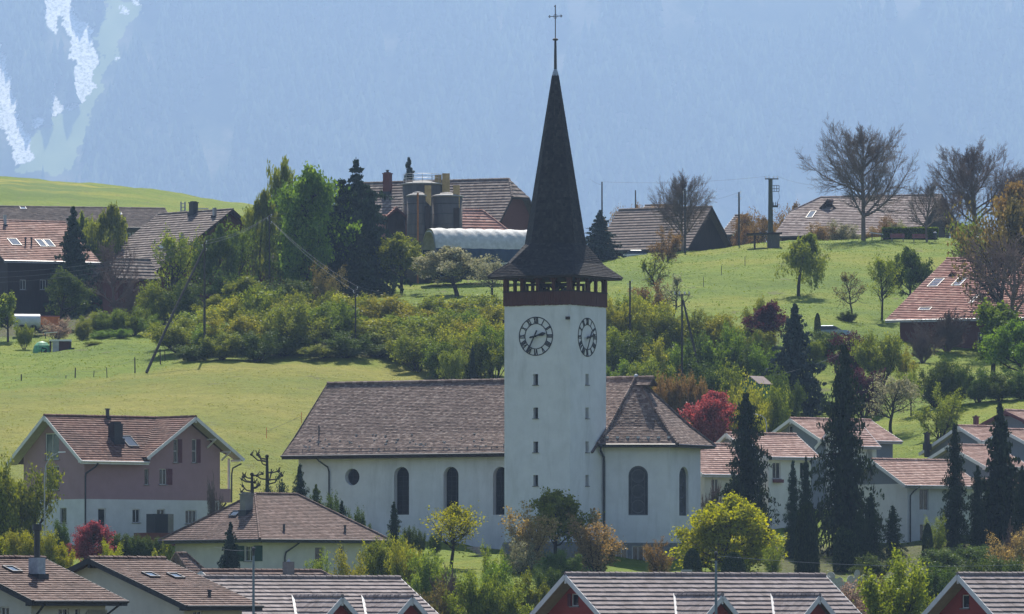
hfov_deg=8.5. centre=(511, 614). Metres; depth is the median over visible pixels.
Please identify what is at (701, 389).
willow shrub
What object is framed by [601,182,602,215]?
power pole
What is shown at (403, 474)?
arched window
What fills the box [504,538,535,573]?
shrub
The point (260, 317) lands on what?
willow shrub
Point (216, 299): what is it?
tree
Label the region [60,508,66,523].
window
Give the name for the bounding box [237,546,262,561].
window
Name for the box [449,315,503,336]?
willow shrub
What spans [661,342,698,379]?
shrub
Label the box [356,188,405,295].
conifer tree
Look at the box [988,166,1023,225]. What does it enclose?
bare tree
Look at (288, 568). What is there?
row house
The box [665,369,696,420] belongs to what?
willow shrub
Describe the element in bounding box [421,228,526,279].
tunnel shed
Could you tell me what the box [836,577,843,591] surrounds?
gravestone
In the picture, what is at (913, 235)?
park bench
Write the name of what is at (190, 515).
window
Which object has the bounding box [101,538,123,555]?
shrub
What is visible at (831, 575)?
gravestone
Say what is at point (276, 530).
hipped house
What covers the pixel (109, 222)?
birch tree
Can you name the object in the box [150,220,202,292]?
tree
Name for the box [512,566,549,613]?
shrub
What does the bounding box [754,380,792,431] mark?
shrub
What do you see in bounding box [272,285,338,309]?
willow shrub
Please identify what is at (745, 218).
tree
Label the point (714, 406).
tree
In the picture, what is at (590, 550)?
shrub
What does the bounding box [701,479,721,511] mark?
bare shrub
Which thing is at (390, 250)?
tree
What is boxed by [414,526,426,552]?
shrub
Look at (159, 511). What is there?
window
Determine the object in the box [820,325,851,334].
parked car
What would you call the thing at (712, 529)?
tree
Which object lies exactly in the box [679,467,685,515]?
arched window
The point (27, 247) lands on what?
farmhouse
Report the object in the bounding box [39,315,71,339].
shrub
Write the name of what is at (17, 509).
willow shrub
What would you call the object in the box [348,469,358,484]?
round window
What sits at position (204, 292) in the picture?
power pole
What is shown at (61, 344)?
garden shelter
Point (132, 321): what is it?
shrub
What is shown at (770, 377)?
shrub
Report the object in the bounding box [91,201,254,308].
barn
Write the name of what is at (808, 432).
terraced house
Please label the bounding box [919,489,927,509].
window
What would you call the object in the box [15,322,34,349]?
willow shrub
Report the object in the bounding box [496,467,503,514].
arched window
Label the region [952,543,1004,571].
shrub
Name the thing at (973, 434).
terraced house
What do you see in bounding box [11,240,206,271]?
power cable
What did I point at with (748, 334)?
willow shrub
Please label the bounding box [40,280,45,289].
window
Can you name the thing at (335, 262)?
conifer tree
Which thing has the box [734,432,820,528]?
terraced house
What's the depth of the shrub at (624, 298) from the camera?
755.96 m
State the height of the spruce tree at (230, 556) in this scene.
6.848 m
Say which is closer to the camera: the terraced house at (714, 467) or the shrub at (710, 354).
the terraced house at (714, 467)
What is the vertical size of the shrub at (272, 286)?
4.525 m
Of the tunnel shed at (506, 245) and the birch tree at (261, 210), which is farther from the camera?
the tunnel shed at (506, 245)
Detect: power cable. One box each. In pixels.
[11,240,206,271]
[14,249,201,281]
[16,244,201,276]
[724,556,1023,565]
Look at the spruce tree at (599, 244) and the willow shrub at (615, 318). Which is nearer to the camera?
the willow shrub at (615, 318)
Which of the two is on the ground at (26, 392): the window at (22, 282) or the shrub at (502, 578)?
the shrub at (502, 578)
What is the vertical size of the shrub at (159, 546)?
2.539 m
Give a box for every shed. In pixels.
[95,257,160,315]
[134,514,174,545]
[255,250,286,288]
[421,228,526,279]
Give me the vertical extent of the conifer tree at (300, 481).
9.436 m
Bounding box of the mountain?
[0,0,1023,235]
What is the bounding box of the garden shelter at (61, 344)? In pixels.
[49,339,71,351]
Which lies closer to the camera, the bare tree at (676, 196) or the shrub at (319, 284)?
the shrub at (319, 284)
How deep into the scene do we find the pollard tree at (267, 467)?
587.91 m
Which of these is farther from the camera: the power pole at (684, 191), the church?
the power pole at (684, 191)
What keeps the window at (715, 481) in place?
in the terraced house at (714, 467)
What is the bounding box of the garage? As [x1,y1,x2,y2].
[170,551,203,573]
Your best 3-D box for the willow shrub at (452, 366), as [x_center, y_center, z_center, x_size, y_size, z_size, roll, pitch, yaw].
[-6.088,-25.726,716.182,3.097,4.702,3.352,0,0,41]
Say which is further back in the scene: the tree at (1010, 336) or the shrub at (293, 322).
the shrub at (293, 322)
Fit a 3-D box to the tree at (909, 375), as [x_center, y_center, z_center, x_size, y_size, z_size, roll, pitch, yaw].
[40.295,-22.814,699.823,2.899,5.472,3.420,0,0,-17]
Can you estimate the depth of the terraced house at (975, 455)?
633.20 m
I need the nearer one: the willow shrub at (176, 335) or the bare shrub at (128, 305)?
the willow shrub at (176, 335)
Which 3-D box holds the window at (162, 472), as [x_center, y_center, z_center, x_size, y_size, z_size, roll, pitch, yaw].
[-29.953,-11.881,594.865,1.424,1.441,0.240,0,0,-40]
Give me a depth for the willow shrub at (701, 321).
750.10 m
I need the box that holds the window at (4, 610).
[1,607,8,613]
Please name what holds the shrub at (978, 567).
on the ground at (26, 392)
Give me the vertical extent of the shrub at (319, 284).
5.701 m
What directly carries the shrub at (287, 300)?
on the ground at (26, 392)
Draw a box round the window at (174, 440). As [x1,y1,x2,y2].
[173,439,181,462]
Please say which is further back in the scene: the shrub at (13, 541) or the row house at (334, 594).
the shrub at (13, 541)
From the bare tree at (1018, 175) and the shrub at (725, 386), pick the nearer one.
the shrub at (725, 386)
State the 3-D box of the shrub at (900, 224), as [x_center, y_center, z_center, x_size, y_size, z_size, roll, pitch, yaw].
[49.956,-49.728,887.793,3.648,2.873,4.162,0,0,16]
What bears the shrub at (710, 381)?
on the ground at (26, 392)
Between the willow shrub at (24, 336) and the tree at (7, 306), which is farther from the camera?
the tree at (7, 306)
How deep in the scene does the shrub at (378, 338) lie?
738.33 m
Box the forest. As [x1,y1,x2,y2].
[0,0,1023,242]
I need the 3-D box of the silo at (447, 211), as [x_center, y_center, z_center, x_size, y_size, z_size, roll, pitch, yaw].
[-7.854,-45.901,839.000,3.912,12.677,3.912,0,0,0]
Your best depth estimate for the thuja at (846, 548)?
583.39 m
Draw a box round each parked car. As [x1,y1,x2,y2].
[624,250,646,256]
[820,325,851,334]
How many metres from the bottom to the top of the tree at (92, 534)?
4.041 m
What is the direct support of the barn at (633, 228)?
on the ground at (26, 392)
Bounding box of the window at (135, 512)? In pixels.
[132,509,138,522]
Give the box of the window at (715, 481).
[712,479,717,492]
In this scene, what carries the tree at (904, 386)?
on the ground at (26, 392)
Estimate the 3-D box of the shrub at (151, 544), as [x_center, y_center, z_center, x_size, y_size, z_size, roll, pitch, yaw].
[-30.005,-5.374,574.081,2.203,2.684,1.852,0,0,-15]
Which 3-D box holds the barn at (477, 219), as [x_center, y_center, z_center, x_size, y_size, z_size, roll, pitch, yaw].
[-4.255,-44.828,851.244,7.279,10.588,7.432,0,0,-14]
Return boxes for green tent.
[33,341,49,352]
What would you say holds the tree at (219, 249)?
on the ground at (26, 392)
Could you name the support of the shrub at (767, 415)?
on the ground at (26, 392)
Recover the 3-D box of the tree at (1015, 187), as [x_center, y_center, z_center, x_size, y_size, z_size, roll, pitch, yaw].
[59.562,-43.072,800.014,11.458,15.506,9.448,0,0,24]
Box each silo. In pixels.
[401,173,449,279]
[406,185,430,283]
[431,185,463,282]
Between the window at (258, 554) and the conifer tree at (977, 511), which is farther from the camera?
the conifer tree at (977, 511)
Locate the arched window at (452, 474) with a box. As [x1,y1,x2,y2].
[447,467,457,514]
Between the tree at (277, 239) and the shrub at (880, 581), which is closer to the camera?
the shrub at (880, 581)
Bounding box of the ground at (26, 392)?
[0,176,1023,612]
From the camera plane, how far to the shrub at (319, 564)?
534.44 m
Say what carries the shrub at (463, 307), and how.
on the ground at (26, 392)
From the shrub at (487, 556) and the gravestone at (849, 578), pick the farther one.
the gravestone at (849, 578)
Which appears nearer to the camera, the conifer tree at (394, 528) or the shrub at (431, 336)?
the conifer tree at (394, 528)
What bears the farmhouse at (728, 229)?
on the ground at (26, 392)
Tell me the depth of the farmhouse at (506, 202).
859.69 m
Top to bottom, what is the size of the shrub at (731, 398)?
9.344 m
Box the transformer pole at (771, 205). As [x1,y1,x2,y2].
[765,176,779,231]
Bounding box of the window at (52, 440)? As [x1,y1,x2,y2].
[44,433,59,460]
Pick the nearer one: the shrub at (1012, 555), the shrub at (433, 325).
the shrub at (1012, 555)
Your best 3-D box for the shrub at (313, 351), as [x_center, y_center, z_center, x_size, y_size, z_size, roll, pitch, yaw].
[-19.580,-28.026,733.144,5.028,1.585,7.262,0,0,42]
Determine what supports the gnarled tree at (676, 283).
on the ground at (26, 392)
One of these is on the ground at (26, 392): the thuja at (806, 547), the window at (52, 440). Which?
the thuja at (806, 547)
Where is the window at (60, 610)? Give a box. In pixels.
[58,608,67,613]
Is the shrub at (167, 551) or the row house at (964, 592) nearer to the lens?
the row house at (964, 592)
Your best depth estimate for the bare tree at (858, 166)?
870.68 m
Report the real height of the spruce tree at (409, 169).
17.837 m
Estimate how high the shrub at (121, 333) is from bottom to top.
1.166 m
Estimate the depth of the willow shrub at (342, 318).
739.68 m
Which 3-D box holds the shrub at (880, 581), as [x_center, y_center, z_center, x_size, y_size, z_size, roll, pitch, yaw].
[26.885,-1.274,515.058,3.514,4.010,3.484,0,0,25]
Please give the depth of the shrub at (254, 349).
731.26 m
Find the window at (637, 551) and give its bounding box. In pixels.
[632,546,643,559]
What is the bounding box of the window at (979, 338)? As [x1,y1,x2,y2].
[978,332,982,342]
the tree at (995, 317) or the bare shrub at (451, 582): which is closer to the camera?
the bare shrub at (451, 582)
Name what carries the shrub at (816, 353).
on the ground at (26, 392)
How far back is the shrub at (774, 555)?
573.82 m
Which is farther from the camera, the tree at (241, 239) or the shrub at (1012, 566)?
the tree at (241, 239)
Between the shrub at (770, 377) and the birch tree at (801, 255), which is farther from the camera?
the birch tree at (801, 255)
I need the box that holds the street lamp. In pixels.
[44,452,63,538]
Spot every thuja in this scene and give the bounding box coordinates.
[682,548,702,571]
[720,552,746,572]
[793,502,819,572]
[814,313,820,334]
[832,527,859,572]
[921,523,933,563]
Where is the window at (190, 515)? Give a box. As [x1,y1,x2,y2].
[185,510,195,523]
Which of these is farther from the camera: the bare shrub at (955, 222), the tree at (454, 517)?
the bare shrub at (955, 222)
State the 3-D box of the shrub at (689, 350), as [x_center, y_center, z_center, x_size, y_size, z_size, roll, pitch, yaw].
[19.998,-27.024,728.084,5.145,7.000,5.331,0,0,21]
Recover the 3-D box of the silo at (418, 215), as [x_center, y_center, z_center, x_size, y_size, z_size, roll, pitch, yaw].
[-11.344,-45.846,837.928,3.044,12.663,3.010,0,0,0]
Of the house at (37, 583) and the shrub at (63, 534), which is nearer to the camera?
the house at (37, 583)
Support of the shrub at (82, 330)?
on the ground at (26, 392)
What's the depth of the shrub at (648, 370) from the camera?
710.24 m
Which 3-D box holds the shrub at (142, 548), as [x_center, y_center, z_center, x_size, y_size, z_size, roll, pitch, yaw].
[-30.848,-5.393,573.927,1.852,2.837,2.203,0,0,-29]
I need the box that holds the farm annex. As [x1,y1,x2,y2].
[376,206,406,278]
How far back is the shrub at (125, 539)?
573.71 m
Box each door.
[98,508,104,526]
[315,547,322,568]
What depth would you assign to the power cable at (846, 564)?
464.26 m
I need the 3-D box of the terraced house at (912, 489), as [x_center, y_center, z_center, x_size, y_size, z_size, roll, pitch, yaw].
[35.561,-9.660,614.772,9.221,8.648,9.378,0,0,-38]
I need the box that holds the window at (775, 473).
[772,462,779,478]
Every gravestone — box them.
[827,572,834,580]
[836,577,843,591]
[847,576,853,588]
[854,570,859,580]
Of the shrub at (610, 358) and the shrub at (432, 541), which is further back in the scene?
the shrub at (610, 358)
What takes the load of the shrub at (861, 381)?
on the ground at (26, 392)
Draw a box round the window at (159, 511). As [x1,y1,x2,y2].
[157,509,163,513]
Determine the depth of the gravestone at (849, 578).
559.19 m
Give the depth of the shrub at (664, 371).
711.12 m
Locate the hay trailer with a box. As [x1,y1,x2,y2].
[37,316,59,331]
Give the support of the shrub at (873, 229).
on the ground at (26, 392)
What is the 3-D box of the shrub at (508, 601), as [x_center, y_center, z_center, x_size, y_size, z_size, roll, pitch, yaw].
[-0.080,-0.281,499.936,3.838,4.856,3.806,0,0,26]
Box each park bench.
[890,233,904,241]
[912,234,927,241]
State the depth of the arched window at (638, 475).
595.48 m
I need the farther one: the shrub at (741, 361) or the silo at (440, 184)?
the silo at (440, 184)
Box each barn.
[0,205,166,239]
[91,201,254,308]
[462,209,506,229]
[607,206,731,256]
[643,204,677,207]
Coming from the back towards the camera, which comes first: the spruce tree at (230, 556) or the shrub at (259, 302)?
the shrub at (259, 302)
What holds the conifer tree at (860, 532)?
on the ground at (26, 392)
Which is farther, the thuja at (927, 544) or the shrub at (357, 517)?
the thuja at (927, 544)
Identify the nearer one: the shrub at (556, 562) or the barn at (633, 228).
the shrub at (556, 562)
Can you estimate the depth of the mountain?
14731.75 m
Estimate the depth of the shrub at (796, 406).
701.46 m
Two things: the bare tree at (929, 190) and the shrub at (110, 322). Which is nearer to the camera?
the shrub at (110, 322)
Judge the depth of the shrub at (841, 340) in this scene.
734.03 m
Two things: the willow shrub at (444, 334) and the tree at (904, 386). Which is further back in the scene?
the willow shrub at (444, 334)
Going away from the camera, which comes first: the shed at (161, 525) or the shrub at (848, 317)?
the shed at (161, 525)
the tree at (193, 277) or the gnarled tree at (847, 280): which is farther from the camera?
the tree at (193, 277)
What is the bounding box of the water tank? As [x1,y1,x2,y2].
[14,314,45,331]
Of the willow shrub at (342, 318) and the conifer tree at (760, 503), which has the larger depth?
the willow shrub at (342, 318)
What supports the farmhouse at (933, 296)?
on the ground at (26, 392)
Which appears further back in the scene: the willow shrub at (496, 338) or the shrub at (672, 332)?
the shrub at (672, 332)
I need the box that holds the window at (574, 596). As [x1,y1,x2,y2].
[567,594,578,606]
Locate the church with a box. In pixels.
[280,5,716,560]
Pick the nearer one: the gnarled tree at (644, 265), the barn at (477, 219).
the gnarled tree at (644, 265)
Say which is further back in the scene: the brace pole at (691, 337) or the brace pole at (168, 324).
the brace pole at (168, 324)
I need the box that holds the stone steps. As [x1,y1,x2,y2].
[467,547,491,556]
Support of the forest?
on the mountain
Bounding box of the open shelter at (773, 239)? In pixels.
[746,232,781,248]
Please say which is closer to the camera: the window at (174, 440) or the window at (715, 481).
the window at (174, 440)
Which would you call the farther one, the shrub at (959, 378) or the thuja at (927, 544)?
the shrub at (959, 378)
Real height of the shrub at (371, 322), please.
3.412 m
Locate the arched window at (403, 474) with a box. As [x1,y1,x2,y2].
[397,467,408,514]
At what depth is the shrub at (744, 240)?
929.15 m
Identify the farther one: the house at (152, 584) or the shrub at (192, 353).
the shrub at (192, 353)
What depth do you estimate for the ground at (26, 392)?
729.85 m
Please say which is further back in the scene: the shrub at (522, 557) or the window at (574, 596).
the shrub at (522, 557)
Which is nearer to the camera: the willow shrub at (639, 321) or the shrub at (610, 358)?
the shrub at (610, 358)
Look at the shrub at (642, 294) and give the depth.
786.02 m
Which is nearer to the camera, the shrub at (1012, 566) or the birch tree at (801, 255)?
the shrub at (1012, 566)
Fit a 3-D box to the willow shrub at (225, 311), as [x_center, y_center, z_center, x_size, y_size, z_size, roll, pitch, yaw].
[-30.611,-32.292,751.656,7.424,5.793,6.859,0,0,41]
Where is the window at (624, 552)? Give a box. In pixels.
[615,546,626,557]
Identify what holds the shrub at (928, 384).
on the ground at (26, 392)
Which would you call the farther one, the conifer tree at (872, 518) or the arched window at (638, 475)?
the arched window at (638, 475)
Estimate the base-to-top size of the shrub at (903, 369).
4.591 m
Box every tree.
[0,291,20,341]
[43,206,102,316]
[45,266,98,328]
[64,520,117,561]
[74,239,150,312]
[78,209,100,259]
[82,201,128,263]
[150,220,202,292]
[183,233,221,299]
[189,294,228,314]
[190,222,240,288]
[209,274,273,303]
[217,521,244,568]
[221,214,260,280]
[239,471,263,492]
[240,187,281,283]
[250,449,284,488]
[252,154,295,287]
[263,219,309,284]
[268,160,361,287]
[292,463,309,497]
[301,221,358,297]
[306,179,374,298]
[309,484,322,504]
[325,225,384,297]
[334,159,413,291]
[338,500,347,515]
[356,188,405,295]
[368,231,424,292]
[384,501,401,553]
[404,157,414,180]
[409,245,494,296]
[420,500,487,567]
[467,254,503,298]
[467,345,476,378]
[529,486,605,552]
[585,210,626,260]
[638,254,673,294]
[647,168,716,251]
[654,272,691,319]
[663,489,789,572]
[678,390,737,442]
[709,391,785,549]
[733,206,762,242]
[741,299,789,346]
[743,493,777,551]
[747,216,778,242]
[760,303,830,416]
[773,199,799,223]
[773,232,830,295]
[781,461,800,558]
[794,113,919,239]
[797,456,820,557]
[809,341,885,556]
[832,271,867,321]
[851,509,872,563]
[858,371,924,433]
[862,492,889,562]
[866,248,905,319]
[880,505,908,558]
[886,246,933,298]
[894,364,925,415]
[901,176,951,241]
[925,135,1020,223]
[931,189,975,236]
[937,423,975,548]
[944,206,986,256]
[945,187,1023,322]
[950,230,1023,316]
[963,465,991,545]
[968,400,1020,544]
[973,297,1023,375]
[978,177,1023,255]
[978,318,1023,379]
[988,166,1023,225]
[1003,465,1023,549]
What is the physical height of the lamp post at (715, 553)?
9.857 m
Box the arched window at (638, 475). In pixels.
[628,466,647,514]
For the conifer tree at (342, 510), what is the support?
on the ground at (26, 392)
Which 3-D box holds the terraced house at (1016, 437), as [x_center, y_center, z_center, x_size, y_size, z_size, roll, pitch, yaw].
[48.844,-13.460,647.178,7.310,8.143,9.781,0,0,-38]
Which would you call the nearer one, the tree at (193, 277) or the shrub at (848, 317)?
the shrub at (848, 317)
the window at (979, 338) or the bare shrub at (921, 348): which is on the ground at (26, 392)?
the bare shrub at (921, 348)
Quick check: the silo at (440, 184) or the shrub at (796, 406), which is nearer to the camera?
the shrub at (796, 406)
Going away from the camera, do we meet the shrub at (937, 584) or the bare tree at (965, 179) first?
the shrub at (937, 584)
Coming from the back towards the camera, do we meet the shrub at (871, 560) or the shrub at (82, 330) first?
the shrub at (82, 330)
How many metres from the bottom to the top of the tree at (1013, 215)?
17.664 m
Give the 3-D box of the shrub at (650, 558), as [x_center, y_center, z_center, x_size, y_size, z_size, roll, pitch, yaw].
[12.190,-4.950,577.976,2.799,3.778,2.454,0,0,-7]
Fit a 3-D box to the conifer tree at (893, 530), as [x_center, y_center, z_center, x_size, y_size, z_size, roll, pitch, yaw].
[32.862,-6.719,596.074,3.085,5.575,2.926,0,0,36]
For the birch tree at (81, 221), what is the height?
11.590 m
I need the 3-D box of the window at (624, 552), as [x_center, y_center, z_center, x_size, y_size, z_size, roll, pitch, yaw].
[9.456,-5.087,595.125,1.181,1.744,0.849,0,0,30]
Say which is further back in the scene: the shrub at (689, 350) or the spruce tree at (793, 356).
the shrub at (689, 350)
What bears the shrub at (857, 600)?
on the ground at (26, 392)
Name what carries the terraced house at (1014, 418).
on the ground at (26, 392)
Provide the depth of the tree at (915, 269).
790.28 m
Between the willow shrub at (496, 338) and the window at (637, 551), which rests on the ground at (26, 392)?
the willow shrub at (496, 338)
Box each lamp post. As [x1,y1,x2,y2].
[252,547,256,613]
[714,551,717,613]
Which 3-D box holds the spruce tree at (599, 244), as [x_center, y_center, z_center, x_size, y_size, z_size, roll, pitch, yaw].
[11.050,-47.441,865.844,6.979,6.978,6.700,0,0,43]
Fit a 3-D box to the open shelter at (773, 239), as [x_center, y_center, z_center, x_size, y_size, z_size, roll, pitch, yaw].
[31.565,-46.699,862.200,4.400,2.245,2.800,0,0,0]
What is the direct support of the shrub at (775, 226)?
on the ground at (26, 392)
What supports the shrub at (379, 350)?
on the ground at (26, 392)
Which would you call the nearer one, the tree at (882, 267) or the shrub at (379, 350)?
the shrub at (379, 350)
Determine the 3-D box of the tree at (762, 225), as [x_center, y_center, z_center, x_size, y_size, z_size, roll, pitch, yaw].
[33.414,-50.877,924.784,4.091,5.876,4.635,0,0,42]
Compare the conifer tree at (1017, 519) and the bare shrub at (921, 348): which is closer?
the conifer tree at (1017, 519)
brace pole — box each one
[145,249,203,372]
[682,299,700,373]
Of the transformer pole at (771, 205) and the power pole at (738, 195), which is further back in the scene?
the power pole at (738, 195)
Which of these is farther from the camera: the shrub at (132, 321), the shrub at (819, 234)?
the shrub at (819, 234)
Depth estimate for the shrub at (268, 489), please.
583.90 m
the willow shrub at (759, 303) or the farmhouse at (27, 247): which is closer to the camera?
the willow shrub at (759, 303)
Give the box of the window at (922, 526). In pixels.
[920,524,926,539]
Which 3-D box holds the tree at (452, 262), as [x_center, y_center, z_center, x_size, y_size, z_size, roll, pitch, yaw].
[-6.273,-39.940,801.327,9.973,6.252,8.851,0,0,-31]
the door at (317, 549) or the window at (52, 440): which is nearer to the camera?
the door at (317, 549)
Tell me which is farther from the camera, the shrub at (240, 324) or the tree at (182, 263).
the tree at (182, 263)
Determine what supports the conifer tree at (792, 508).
on the ground at (26, 392)
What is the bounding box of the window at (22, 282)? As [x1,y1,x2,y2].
[20,280,25,289]
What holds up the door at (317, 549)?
in the hipped house at (276, 530)
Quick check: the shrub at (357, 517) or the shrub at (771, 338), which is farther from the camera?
the shrub at (771, 338)
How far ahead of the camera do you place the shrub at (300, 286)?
784.14 m
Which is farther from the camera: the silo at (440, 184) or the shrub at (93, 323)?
the silo at (440, 184)
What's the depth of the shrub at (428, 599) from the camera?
500.13 m
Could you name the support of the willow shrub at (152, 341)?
on the ground at (26, 392)
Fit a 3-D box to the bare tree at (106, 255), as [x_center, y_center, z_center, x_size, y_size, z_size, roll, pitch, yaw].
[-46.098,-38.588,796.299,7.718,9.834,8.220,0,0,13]
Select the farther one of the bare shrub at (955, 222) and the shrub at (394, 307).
the bare shrub at (955, 222)
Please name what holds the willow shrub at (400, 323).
on the ground at (26, 392)
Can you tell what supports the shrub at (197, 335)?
on the ground at (26, 392)
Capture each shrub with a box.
[0,446,64,551]
[0,527,30,555]
[0,533,12,554]
[9,530,43,555]
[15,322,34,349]
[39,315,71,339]
[40,526,67,564]
[46,520,69,556]
[52,540,75,568]
[73,319,93,340]
[78,310,110,334]
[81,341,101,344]
[89,329,115,338]
[94,307,134,331]
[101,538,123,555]
[108,277,153,316]
[108,531,121,554]
[109,328,132,338]
[113,304,150,335]
[113,533,130,555]
[123,533,141,555]
[132,534,150,555]
[134,276,177,325]
[136,313,163,334]
[140,330,183,346]
[140,535,161,555]
[143,320,206,353]
[148,538,174,558]
[152,538,172,560]
[161,311,220,346]
[162,275,210,319]
[172,344,215,360]
[174,307,219,324]
[187,322,229,345]
[196,293,261,327]
[198,327,243,359]
[201,313,270,341]
[206,265,257,301]
[206,469,223,514]
[226,283,287,316]
[227,301,291,334]
[228,328,287,361]
[259,278,288,301]
[259,300,330,352]
[259,329,314,356]
[260,478,271,491]
[265,298,315,310]
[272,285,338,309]
[272,468,298,492]
[278,277,317,303]
[289,300,364,327]
[296,343,349,358]
[298,305,335,346]
[303,546,332,571]
[304,297,368,346]
[306,292,363,310]
[309,260,348,303]
[317,327,374,357]
[320,489,339,512]
[328,545,368,574]
[338,291,403,316]
[344,505,364,523]
[346,319,415,348]
[352,316,399,337]
[352,530,405,575]
[353,293,437,324]
[361,342,392,356]
[369,311,438,339]
[382,330,421,363]
[383,534,422,586]
[386,331,441,371]
[398,298,448,317]
[402,292,471,317]
[402,524,417,548]
[403,545,452,607]
[404,308,463,341]
[412,332,461,342]
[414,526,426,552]
[416,576,450,613]
[420,338,455,378]
[427,529,442,554]
[429,564,482,613]
[435,296,493,318]
[435,345,468,379]
[436,306,490,325]
[436,320,478,352]
[441,567,500,613]
[447,332,503,378]
[449,290,503,319]
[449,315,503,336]
[463,318,503,378]
[469,302,503,329]
[473,311,503,373]
[478,538,505,581]
[479,557,513,602]
[487,577,534,613]
[498,500,561,569]
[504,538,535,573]
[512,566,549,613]
[530,566,562,590]
[540,548,584,577]
[565,507,626,571]
[604,203,618,230]
[606,294,638,344]
[606,322,637,373]
[606,357,643,375]
[613,290,653,349]
[613,327,653,372]
[619,294,677,348]
[623,354,676,390]
[626,277,669,312]
[635,333,673,372]
[642,306,698,353]
[642,536,674,571]
[646,225,683,261]
[651,369,679,409]
[654,360,690,392]
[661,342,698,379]
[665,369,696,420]
[672,326,721,384]
[674,306,724,347]
[678,352,738,394]
[685,373,707,424]
[697,317,746,379]
[700,312,742,350]
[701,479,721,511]
[714,357,751,415]
[715,381,744,430]
[716,324,753,344]
[720,366,770,431]
[722,328,771,385]
[730,217,756,246]
[738,328,779,357]
[740,293,782,334]
[745,342,780,376]
[748,370,787,411]
[750,387,773,431]
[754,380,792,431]
[757,213,784,242]
[760,538,786,572]
[764,362,807,420]
[804,337,827,361]
[806,221,837,240]
[807,329,842,355]
[826,219,858,240]
[827,329,874,375]
[832,365,885,417]
[834,228,860,239]
[835,309,857,321]
[840,579,868,613]
[846,552,893,576]
[849,327,907,384]
[852,542,938,613]
[855,572,886,606]
[866,225,882,237]
[876,214,902,235]
[887,219,906,226]
[893,343,921,380]
[905,324,945,362]
[908,379,967,437]
[910,305,972,351]
[915,356,954,406]
[915,548,964,573]
[920,563,957,609]
[924,510,948,551]
[932,351,974,403]
[937,554,989,583]
[940,219,994,235]
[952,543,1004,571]
[962,364,1005,402]
[977,555,1023,571]
[978,372,1018,400]
[984,524,1023,569]
[987,520,1023,566]
[1002,366,1023,399]
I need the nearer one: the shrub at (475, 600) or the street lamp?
the shrub at (475, 600)
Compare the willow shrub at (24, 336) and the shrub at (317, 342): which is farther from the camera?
the willow shrub at (24, 336)
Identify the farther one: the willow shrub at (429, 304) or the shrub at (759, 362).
the willow shrub at (429, 304)
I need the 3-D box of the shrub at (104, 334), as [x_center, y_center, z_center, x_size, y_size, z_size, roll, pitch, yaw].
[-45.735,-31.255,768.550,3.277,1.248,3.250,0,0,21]
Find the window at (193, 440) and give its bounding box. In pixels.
[192,439,200,462]
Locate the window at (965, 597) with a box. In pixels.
[959,595,969,608]
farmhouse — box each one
[0,215,99,318]
[363,170,530,229]
[724,214,753,245]
[776,193,953,240]
[885,256,1023,347]
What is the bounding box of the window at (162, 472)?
[159,469,171,485]
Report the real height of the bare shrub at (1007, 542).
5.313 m
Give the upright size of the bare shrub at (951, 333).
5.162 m
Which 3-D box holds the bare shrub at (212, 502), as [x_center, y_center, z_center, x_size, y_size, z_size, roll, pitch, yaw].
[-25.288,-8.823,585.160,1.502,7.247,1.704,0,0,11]
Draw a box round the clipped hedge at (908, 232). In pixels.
[881,226,938,239]
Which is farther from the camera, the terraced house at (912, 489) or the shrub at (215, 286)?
the shrub at (215, 286)
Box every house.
[0,524,128,613]
[6,408,244,546]
[67,555,263,613]
[157,492,390,574]
[197,559,330,574]
[198,574,438,613]
[530,571,861,613]
[701,443,761,525]
[716,431,736,442]
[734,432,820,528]
[772,417,902,508]
[814,424,881,508]
[853,458,973,542]
[918,424,993,456]
[922,571,1023,613]
[926,443,1023,477]
[972,409,1023,427]
[980,428,1023,461]
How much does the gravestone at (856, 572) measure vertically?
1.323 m
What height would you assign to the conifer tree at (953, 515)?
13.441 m
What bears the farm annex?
on the ground at (26, 392)
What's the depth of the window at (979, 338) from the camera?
757.36 m
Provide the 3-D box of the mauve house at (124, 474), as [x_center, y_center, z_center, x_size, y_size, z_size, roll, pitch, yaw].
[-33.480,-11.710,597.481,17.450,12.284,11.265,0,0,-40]
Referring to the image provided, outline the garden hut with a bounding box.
[739,376,771,397]
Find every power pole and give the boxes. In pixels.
[202,241,206,360]
[267,214,271,285]
[353,287,357,338]
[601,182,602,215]
[627,280,632,337]
[674,291,689,375]
[683,188,686,252]
[737,191,740,245]
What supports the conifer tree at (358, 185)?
on the ground at (26, 392)
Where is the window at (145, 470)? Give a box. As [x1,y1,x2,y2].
[144,469,147,484]
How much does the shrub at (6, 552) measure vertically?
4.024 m
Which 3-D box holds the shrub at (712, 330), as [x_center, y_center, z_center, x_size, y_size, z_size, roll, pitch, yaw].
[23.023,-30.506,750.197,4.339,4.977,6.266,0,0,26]
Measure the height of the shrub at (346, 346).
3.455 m
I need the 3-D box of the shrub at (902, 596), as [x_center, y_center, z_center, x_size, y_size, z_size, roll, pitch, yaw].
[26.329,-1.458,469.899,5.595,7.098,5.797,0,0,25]
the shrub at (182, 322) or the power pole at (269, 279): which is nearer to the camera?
the shrub at (182, 322)
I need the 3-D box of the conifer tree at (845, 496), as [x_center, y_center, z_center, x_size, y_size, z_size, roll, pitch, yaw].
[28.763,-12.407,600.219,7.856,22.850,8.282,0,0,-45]
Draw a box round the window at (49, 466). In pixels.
[46,466,59,490]
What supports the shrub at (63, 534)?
on the ground at (26, 392)
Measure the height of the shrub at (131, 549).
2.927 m
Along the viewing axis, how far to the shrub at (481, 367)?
721.16 m
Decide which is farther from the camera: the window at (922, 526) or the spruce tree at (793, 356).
the spruce tree at (793, 356)

